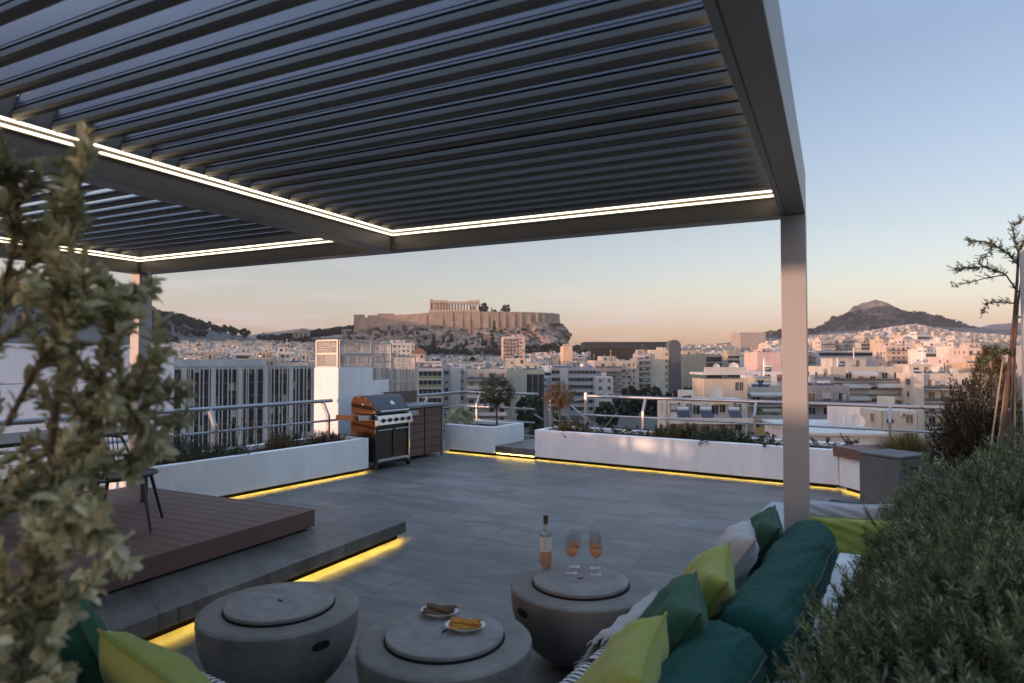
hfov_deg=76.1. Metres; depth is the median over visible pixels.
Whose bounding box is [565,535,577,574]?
wine glass
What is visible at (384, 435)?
door
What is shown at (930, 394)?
window
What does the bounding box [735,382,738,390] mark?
window
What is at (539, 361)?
apartment block
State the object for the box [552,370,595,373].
window
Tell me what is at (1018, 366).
apartment block
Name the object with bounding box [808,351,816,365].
apartment block
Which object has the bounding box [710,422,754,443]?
planter shrub
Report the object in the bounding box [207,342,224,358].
apartment block
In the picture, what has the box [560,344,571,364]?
peach side wall block
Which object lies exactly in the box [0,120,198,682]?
olive bush
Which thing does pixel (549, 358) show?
apartment block
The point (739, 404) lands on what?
window
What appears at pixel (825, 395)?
window
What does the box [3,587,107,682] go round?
pillow
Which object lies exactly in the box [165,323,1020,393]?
distant city
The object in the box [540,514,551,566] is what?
wine bottle
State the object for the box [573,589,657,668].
fringed throw
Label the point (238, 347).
apartment block
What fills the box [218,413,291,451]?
dry vine
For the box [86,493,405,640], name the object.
raised platform
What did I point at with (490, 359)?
apartment block
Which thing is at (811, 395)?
window
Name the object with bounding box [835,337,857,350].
apartment block
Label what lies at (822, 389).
grey modern house
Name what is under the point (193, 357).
apartment block
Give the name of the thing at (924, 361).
apartment block
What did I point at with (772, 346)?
apartment block
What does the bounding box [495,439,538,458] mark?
threshold step
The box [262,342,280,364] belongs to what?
apartment block
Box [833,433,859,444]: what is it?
succulent
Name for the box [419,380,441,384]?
window
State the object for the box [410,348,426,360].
tiled roof house
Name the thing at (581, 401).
window
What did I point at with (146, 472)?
dining chair
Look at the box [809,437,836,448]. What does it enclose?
succulent
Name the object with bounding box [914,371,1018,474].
maroon shrub
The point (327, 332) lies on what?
hill
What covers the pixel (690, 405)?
window
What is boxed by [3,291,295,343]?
hill woods
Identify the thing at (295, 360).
apartment block
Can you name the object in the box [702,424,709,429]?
window
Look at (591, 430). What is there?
succulent
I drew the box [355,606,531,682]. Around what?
fire bowl
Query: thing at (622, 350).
museum
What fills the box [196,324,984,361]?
yard trees
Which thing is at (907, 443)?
ornamental grass
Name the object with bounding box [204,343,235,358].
apartment block
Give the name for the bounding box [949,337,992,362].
pink stepped block
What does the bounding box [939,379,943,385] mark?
window
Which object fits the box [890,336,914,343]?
apartment block
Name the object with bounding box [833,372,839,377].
window
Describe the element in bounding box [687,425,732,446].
planter shrub
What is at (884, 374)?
window
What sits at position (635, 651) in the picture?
pillow
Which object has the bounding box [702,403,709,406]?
window
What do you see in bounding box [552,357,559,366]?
apartment block
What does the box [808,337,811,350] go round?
apartment block
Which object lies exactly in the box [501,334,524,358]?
pink tower block
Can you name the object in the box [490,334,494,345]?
cypress
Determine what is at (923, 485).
hedge bush
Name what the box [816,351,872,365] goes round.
long white arcade block
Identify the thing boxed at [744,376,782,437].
awning apartment
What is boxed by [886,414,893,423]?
window
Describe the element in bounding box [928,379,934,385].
window
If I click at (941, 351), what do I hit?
apartment block
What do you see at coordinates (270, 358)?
apartment block
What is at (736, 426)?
window
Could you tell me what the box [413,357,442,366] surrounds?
pink rooftop flat
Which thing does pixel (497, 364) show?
apartment block
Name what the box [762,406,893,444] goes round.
white roof
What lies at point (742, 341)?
horizon slab block
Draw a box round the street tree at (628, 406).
[611,385,643,418]
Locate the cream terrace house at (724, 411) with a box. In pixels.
[657,387,752,436]
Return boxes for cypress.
[431,334,435,344]
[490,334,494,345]
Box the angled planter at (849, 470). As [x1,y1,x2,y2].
[832,444,934,493]
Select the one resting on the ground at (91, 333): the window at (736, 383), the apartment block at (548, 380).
the apartment block at (548, 380)
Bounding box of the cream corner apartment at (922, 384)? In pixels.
[892,349,988,465]
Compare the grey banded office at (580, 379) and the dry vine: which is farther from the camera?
the grey banded office at (580, 379)
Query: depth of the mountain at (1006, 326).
6101.58 m
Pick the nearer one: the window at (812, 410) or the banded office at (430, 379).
the window at (812, 410)
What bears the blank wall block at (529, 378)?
on the ground at (91, 333)
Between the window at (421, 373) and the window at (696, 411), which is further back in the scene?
the window at (421, 373)
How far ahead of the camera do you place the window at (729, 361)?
419.59 m
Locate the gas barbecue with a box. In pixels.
[336,394,418,470]
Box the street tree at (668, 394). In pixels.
[665,390,677,396]
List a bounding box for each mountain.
[239,329,341,338]
[972,322,1020,329]
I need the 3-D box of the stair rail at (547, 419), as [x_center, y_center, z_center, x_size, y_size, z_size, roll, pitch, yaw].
[1.722,1.882,14.434,1.984,1.640,2.435,-1,-2,33]
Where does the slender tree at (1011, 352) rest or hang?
on the terrace floor
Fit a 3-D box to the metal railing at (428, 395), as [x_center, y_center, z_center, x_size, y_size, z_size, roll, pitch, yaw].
[-0.803,1.616,13.323,1.943,1.111,2.023,-1,-2,33]
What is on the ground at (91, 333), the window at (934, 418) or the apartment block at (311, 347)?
the apartment block at (311, 347)
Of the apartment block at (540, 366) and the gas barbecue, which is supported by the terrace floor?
the gas barbecue
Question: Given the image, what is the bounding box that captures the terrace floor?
[149,440,859,682]
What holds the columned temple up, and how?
on the citadel plateau
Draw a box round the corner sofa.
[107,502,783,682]
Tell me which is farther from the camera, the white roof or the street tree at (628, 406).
the street tree at (628, 406)
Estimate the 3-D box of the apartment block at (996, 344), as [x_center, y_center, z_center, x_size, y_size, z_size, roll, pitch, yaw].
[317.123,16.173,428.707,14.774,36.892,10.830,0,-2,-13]
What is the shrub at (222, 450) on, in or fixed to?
in the long planter at (254, 471)
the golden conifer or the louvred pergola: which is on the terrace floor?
the louvred pergola
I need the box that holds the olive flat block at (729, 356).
[722,346,743,377]
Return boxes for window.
[236,355,252,358]
[419,371,441,375]
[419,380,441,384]
[419,389,441,393]
[419,398,441,401]
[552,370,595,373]
[552,378,593,380]
[552,392,593,395]
[552,400,593,402]
[552,407,593,410]
[555,385,593,388]
[669,403,676,412]
[670,405,678,414]
[686,403,692,412]
[691,405,699,414]
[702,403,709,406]
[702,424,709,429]
[711,405,718,414]
[718,403,725,412]
[728,360,739,362]
[734,403,741,412]
[734,424,741,430]
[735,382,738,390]
[739,382,743,390]
[757,380,763,386]
[777,374,781,380]
[809,393,815,398]
[809,407,815,413]
[819,353,872,355]
[823,393,830,398]
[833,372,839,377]
[838,393,845,399]
[846,372,851,377]
[855,360,859,366]
[870,413,873,422]
[882,372,887,377]
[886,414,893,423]
[905,414,913,423]
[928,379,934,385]
[928,392,934,397]
[929,417,935,423]
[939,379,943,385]
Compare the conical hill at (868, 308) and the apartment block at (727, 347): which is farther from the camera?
the conical hill at (868, 308)
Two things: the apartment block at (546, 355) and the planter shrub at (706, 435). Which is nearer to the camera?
the planter shrub at (706, 435)
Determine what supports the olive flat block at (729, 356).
on the ground at (91, 333)
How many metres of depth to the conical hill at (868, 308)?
2206.71 m
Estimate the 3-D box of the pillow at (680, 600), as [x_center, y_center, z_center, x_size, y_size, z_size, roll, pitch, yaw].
[0.605,1.214,2.653,0.233,0.538,0.529,37,5,13]
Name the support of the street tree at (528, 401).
on the ground at (91, 333)
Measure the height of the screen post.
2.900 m
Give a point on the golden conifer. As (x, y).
(985, 352)
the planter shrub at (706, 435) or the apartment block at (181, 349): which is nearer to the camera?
the planter shrub at (706, 435)
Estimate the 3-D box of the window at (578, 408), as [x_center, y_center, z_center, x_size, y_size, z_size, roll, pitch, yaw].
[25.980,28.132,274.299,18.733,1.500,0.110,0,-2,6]
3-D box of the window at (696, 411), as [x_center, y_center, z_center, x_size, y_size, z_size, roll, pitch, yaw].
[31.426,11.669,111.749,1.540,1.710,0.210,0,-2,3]
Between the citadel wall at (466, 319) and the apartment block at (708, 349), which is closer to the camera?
the apartment block at (708, 349)
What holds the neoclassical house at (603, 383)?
on the ground at (91, 333)
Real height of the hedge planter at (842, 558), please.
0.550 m
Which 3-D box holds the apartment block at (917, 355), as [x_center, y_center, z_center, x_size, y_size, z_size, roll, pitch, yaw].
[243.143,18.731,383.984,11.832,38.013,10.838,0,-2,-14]
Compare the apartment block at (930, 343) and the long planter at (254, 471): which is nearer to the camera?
the long planter at (254, 471)
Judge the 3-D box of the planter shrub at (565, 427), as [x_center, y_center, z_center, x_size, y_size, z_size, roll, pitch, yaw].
[1.016,1.523,11.696,0.754,0.429,0.681,0,-2,0]
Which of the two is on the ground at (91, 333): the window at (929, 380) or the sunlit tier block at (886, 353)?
the sunlit tier block at (886, 353)
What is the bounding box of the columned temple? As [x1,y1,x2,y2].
[428,299,479,312]
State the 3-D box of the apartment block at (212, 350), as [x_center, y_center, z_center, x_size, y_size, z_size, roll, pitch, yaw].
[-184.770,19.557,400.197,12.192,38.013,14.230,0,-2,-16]
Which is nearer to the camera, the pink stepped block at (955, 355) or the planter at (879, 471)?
the planter at (879, 471)
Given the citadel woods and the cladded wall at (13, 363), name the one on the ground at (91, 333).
the citadel woods
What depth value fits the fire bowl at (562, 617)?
3.68 m
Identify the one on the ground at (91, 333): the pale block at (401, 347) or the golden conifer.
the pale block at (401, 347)
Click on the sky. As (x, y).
(910, 113)
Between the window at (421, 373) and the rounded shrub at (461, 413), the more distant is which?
the window at (421, 373)
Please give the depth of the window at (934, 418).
159.72 m
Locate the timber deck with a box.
[0,486,314,598]
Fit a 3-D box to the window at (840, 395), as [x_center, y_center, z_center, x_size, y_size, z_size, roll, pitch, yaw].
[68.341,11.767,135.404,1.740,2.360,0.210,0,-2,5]
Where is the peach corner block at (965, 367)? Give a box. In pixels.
[946,355,1006,439]
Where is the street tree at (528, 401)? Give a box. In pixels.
[515,395,543,429]
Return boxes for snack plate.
[421,603,458,617]
[445,616,485,632]
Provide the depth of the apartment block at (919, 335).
551.12 m
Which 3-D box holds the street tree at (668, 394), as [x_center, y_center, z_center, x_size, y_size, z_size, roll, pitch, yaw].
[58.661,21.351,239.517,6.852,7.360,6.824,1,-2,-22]
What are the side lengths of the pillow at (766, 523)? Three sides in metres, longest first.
0.509 x 0.477 x 0.217 m
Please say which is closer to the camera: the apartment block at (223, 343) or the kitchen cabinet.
the kitchen cabinet
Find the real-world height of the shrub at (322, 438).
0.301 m
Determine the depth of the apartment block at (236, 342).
569.80 m
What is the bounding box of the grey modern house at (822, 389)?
[808,376,851,419]
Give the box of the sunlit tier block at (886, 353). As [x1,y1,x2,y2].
[873,342,920,365]
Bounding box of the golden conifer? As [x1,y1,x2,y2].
[944,343,1023,465]
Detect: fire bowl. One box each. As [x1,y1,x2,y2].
[194,581,358,682]
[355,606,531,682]
[511,563,651,669]
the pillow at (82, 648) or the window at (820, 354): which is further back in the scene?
the window at (820, 354)
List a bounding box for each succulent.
[578,422,609,433]
[609,425,638,434]
[626,424,653,436]
[737,431,767,443]
[748,432,782,446]
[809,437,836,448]
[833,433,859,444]
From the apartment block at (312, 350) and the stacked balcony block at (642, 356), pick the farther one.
the apartment block at (312, 350)
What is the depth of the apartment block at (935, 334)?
649.04 m
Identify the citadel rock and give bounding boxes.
[342,322,571,349]
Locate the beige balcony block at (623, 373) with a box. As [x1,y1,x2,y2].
[587,356,638,400]
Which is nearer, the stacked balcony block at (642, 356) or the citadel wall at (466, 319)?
the stacked balcony block at (642, 356)
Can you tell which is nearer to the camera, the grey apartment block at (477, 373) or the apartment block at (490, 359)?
the grey apartment block at (477, 373)
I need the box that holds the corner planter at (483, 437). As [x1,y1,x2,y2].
[445,420,523,455]
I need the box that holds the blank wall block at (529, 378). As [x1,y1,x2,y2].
[507,364,543,420]
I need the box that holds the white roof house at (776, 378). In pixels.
[740,355,781,386]
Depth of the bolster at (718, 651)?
2.27 m
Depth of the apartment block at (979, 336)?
691.43 m
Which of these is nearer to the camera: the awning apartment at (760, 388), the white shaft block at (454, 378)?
the awning apartment at (760, 388)
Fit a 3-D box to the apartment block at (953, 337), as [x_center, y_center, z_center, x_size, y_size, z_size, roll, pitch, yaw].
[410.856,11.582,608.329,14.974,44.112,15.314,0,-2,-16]
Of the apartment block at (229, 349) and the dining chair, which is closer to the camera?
the dining chair
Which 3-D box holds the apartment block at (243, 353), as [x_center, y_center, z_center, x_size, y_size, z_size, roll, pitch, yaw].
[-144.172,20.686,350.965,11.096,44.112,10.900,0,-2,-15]
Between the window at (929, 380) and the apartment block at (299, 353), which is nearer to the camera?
the window at (929, 380)
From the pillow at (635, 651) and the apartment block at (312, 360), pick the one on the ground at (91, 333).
the apartment block at (312, 360)
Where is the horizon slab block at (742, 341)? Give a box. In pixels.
[731,332,765,352]
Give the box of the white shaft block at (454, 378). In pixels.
[443,363,466,429]
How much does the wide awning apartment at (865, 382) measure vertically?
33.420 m
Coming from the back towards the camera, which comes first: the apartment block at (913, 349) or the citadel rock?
the citadel rock
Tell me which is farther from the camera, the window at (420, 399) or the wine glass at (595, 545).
the window at (420, 399)
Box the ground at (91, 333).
[0,305,1020,474]
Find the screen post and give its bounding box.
[1019,251,1023,441]
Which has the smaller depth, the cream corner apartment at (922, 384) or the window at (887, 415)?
the window at (887, 415)
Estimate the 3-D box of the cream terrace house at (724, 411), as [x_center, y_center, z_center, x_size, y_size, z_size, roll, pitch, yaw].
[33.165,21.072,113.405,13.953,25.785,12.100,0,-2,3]
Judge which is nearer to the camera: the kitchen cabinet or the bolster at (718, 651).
the bolster at (718, 651)
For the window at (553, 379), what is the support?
in the grey banded office at (580, 379)
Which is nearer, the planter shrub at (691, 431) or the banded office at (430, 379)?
the planter shrub at (691, 431)
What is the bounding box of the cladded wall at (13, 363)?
[0,343,173,489]
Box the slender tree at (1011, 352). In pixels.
[946,214,1023,458]
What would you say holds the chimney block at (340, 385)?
on the terrace floor
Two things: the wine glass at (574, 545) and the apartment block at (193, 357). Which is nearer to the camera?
the wine glass at (574, 545)
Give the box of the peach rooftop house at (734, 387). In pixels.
[689,362,750,433]
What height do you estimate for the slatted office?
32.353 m
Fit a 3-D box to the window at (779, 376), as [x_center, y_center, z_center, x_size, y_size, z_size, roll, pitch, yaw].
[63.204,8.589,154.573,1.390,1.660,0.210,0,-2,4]
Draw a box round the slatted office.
[173,352,418,452]
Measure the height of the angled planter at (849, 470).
0.600 m
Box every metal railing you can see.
[0,399,337,503]
[417,390,538,436]
[583,394,1022,459]
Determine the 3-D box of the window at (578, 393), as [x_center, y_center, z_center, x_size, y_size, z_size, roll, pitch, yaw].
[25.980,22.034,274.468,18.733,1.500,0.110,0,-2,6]
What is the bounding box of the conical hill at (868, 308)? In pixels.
[766,300,964,337]
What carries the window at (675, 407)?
in the cream terrace house at (724, 411)
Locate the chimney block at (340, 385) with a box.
[314,339,415,435]
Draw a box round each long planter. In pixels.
[108,435,368,497]
[535,426,844,487]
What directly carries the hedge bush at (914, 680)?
in the hedge planter at (842, 558)
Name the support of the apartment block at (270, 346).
on the ground at (91, 333)
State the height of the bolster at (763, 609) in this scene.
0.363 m
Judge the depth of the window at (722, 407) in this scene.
111.53 m
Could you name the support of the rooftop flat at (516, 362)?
on the ground at (91, 333)
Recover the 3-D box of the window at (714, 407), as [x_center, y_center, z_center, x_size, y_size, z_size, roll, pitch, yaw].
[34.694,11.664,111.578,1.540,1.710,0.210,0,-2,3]
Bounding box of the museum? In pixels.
[580,342,666,359]
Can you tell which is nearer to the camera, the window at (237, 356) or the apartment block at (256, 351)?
the window at (237, 356)
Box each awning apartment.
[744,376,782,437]
[808,347,902,403]
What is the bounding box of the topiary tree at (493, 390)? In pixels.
[475,371,516,425]
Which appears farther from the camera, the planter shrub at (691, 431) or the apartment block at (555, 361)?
the apartment block at (555, 361)
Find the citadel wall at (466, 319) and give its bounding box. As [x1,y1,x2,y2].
[354,311,559,334]
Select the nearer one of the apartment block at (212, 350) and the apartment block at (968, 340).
the apartment block at (212, 350)
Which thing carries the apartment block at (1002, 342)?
on the ground at (91, 333)
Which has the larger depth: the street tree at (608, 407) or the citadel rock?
the citadel rock
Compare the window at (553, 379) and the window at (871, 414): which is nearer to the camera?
the window at (871, 414)
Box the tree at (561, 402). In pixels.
[540,378,576,430]
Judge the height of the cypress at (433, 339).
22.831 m
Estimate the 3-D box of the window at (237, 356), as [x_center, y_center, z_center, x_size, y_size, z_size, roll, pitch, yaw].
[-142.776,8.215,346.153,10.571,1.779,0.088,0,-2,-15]
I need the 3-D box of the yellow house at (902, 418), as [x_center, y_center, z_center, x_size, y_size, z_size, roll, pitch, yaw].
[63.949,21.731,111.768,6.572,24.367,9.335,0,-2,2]
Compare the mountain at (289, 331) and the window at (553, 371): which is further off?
the mountain at (289, 331)
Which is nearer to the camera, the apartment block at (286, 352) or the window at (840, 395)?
the window at (840, 395)
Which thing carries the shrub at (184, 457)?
in the long planter at (254, 471)
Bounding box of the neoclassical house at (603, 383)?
[594,372,612,418]
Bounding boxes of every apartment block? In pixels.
[161,345,185,351]
[174,351,184,357]
[181,347,203,358]
[185,347,209,354]
[189,342,212,346]
[190,344,211,349]
[197,348,218,354]
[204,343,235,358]
[204,352,231,358]
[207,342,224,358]
[213,339,235,346]
[215,348,233,350]
[229,337,244,345]
[229,346,261,354]
[230,345,240,349]
[231,348,254,358]
[249,345,276,357]
[249,349,276,364]
[253,343,267,347]
[256,343,277,350]
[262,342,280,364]
[273,345,297,361]
[281,356,310,364]
[285,352,311,361]
[292,346,304,351]
[297,352,322,362]
[301,343,315,364]
[305,345,315,350]
[305,348,323,352]
[465,362,506,420]
[485,362,503,367]
[486,358,505,360]
[503,363,543,368]
[527,358,550,364]
[537,351,556,357]
[540,352,559,364]
[546,377,550,398]
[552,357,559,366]
[572,356,581,361]
[691,349,707,353]
[705,347,722,351]
[719,346,736,349]
[740,346,758,366]
[759,338,777,347]
[767,341,777,347]
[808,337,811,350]
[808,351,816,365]
[812,332,835,350]
[825,335,836,349]
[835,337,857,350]
[852,339,869,350]
[855,328,872,342]
[870,336,889,350]
[890,332,906,338]
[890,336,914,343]
[901,337,919,344]
[903,332,929,340]
[908,346,927,363]
[910,346,935,363]
[912,337,927,345]
[912,355,935,363]
[923,337,945,346]
[928,353,948,366]
[930,327,946,336]
[933,341,959,351]
[936,342,958,356]
[941,332,961,336]
[946,331,960,339]
[953,337,983,341]
[957,333,990,346]
[966,329,983,338]
[983,334,995,338]
[991,343,1008,349]
[994,334,1009,345]
[994,346,1023,447]
[1002,338,1018,345]
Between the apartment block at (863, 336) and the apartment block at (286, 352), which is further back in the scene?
the apartment block at (863, 336)
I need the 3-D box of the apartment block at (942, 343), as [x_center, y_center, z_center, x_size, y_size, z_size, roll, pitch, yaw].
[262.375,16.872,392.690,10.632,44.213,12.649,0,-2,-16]
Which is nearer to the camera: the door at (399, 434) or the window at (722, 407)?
the door at (399, 434)
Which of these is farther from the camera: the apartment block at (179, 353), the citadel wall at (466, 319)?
the citadel wall at (466, 319)
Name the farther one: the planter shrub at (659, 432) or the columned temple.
the columned temple
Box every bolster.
[657,620,766,682]
[719,520,837,682]
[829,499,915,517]
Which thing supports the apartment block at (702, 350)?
on the ground at (91, 333)
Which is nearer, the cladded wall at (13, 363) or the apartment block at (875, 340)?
the cladded wall at (13, 363)
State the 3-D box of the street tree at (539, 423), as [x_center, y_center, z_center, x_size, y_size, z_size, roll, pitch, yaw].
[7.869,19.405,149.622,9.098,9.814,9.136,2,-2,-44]
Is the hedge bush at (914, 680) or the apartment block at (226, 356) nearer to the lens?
the hedge bush at (914, 680)
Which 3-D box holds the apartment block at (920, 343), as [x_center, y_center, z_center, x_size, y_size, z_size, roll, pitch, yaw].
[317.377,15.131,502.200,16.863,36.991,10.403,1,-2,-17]
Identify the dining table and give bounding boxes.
[0,427,147,501]
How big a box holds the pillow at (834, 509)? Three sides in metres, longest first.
0.668 x 0.364 x 0.182 m
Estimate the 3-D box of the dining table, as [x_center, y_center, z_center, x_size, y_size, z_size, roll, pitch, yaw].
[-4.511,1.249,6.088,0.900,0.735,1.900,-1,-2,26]
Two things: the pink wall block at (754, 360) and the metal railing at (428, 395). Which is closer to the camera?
the metal railing at (428, 395)
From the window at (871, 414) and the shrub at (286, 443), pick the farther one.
the window at (871, 414)
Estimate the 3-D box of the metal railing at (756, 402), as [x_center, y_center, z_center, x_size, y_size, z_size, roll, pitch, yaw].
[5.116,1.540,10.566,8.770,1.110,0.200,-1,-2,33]
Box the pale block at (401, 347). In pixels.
[381,340,414,363]
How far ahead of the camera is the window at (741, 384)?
127.90 m
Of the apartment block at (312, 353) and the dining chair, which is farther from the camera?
the apartment block at (312, 353)
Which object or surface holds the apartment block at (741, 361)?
on the ground at (91, 333)
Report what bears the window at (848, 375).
in the wide awning apartment at (865, 382)
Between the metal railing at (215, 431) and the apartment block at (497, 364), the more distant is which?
the apartment block at (497, 364)
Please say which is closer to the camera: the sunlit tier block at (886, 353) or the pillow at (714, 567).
the pillow at (714, 567)
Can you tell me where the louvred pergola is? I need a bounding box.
[0,0,809,531]
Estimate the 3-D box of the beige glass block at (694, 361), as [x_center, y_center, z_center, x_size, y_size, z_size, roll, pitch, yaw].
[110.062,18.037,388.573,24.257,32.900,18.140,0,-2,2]
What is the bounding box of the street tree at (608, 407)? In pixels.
[594,400,619,427]
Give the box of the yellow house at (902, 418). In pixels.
[860,396,918,441]
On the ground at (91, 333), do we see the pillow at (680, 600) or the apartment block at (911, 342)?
the apartment block at (911, 342)
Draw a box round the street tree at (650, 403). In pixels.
[634,383,666,416]
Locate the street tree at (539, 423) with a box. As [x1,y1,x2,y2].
[527,406,565,438]
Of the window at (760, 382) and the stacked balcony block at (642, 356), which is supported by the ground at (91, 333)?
the stacked balcony block at (642, 356)
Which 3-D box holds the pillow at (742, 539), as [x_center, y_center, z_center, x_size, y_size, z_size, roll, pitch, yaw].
[1.191,1.245,3.637,0.215,0.514,0.509,35,6,15]
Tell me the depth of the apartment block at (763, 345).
627.28 m
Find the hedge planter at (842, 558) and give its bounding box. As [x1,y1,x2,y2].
[775,547,1021,682]
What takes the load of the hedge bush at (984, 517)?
in the hedge planter at (842, 558)
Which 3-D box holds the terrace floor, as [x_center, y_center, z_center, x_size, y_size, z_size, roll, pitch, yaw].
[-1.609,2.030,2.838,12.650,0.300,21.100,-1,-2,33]
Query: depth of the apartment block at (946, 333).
659.44 m
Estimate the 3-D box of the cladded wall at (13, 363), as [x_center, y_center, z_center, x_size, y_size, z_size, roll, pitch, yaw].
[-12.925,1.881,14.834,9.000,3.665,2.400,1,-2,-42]
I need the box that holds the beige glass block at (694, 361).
[681,344,721,389]
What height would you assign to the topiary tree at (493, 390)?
1.153 m
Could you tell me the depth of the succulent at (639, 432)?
11.01 m
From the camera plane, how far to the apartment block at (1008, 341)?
499.56 m
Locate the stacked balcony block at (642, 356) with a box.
[633,344,650,395]
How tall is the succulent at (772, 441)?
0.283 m
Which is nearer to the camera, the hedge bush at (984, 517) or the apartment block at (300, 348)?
the hedge bush at (984, 517)
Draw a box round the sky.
[0,0,1023,345]
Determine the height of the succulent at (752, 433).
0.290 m
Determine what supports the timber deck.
on the raised platform
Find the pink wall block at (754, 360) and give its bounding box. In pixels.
[744,348,781,371]
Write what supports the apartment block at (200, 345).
on the ground at (91, 333)
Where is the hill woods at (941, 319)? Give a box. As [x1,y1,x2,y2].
[765,308,984,337]
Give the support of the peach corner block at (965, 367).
on the ground at (91, 333)
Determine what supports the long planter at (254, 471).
on the terrace floor
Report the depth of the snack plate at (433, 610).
3.34 m
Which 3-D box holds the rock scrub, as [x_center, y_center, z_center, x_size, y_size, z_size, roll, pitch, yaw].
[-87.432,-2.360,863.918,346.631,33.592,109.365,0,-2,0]
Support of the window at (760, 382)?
in the awning apartment at (760, 388)
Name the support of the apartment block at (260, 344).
on the ground at (91, 333)
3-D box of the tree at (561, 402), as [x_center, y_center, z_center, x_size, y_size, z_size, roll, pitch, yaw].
[0.874,1.194,12.045,0.714,1.045,0.713,0,-2,0]
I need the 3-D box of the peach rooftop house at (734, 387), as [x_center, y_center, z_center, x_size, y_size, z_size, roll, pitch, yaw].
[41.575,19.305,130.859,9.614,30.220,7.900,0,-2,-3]
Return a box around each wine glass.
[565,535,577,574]
[568,530,580,567]
[588,535,601,568]
[589,537,602,575]
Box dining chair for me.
[92,434,162,531]
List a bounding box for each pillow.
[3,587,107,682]
[97,628,210,682]
[574,611,668,682]
[637,570,708,656]
[680,542,734,621]
[714,519,758,592]
[747,505,783,577]
[810,499,894,519]
[810,515,891,565]
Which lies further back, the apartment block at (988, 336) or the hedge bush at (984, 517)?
the apartment block at (988, 336)
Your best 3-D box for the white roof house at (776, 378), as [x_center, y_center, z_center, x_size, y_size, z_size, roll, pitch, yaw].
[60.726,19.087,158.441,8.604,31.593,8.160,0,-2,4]
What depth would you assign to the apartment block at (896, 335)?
619.15 m
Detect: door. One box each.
[378,428,392,457]
[392,426,407,454]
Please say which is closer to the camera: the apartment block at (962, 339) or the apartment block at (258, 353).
the apartment block at (258, 353)
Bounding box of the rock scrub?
[339,327,571,348]
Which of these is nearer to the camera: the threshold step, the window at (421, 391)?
the threshold step
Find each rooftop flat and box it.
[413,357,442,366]
[506,354,526,369]
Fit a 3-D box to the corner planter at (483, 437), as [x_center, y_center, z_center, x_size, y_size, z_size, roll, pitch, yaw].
[-0.539,1.891,12.948,1.180,0.540,1.050,-1,-2,33]
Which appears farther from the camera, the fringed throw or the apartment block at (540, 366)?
the apartment block at (540, 366)
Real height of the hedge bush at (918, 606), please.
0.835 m
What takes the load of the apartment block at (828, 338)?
on the ground at (91, 333)
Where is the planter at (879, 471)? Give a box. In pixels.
[858,449,930,505]
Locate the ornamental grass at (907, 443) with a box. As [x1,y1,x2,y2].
[864,429,935,451]
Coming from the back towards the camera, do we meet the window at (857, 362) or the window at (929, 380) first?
the window at (857, 362)
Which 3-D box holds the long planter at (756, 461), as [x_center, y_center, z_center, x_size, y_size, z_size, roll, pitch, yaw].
[2.733,1.832,10.835,4.930,0.540,0.950,-1,-2,33]
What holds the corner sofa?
on the terrace floor
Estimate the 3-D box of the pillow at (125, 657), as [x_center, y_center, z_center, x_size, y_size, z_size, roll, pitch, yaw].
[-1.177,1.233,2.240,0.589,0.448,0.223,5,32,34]
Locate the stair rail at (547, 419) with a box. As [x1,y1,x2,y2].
[533,392,616,427]
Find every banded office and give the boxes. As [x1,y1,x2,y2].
[419,364,442,402]
[551,362,596,415]
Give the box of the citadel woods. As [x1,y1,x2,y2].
[270,336,587,354]
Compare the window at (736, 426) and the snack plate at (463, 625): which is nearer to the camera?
the snack plate at (463, 625)
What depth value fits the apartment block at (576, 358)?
578.33 m
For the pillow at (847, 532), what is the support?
on the corner sofa
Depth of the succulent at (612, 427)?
11.40 m
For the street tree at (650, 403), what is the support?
on the ground at (91, 333)
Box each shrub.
[155,432,211,465]
[191,440,254,459]
[261,429,312,450]
[303,428,349,443]
[443,403,478,424]
[548,416,588,437]
[646,423,689,438]
[667,421,702,439]
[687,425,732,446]
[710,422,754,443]
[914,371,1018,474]
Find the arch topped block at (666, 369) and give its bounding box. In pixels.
[645,340,680,395]
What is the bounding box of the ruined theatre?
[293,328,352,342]
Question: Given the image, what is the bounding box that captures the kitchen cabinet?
[384,390,443,456]
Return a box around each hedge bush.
[764,508,1023,682]
[798,657,994,682]
[825,423,1023,682]
[874,430,1023,560]
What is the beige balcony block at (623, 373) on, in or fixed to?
on the ground at (91, 333)
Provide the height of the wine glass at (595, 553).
0.234 m
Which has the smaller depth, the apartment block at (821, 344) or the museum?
the museum
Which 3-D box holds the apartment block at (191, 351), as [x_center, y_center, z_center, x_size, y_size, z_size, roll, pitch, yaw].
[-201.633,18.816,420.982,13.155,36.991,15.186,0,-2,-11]
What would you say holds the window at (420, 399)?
in the banded office at (430, 379)
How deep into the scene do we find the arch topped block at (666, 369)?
351.23 m

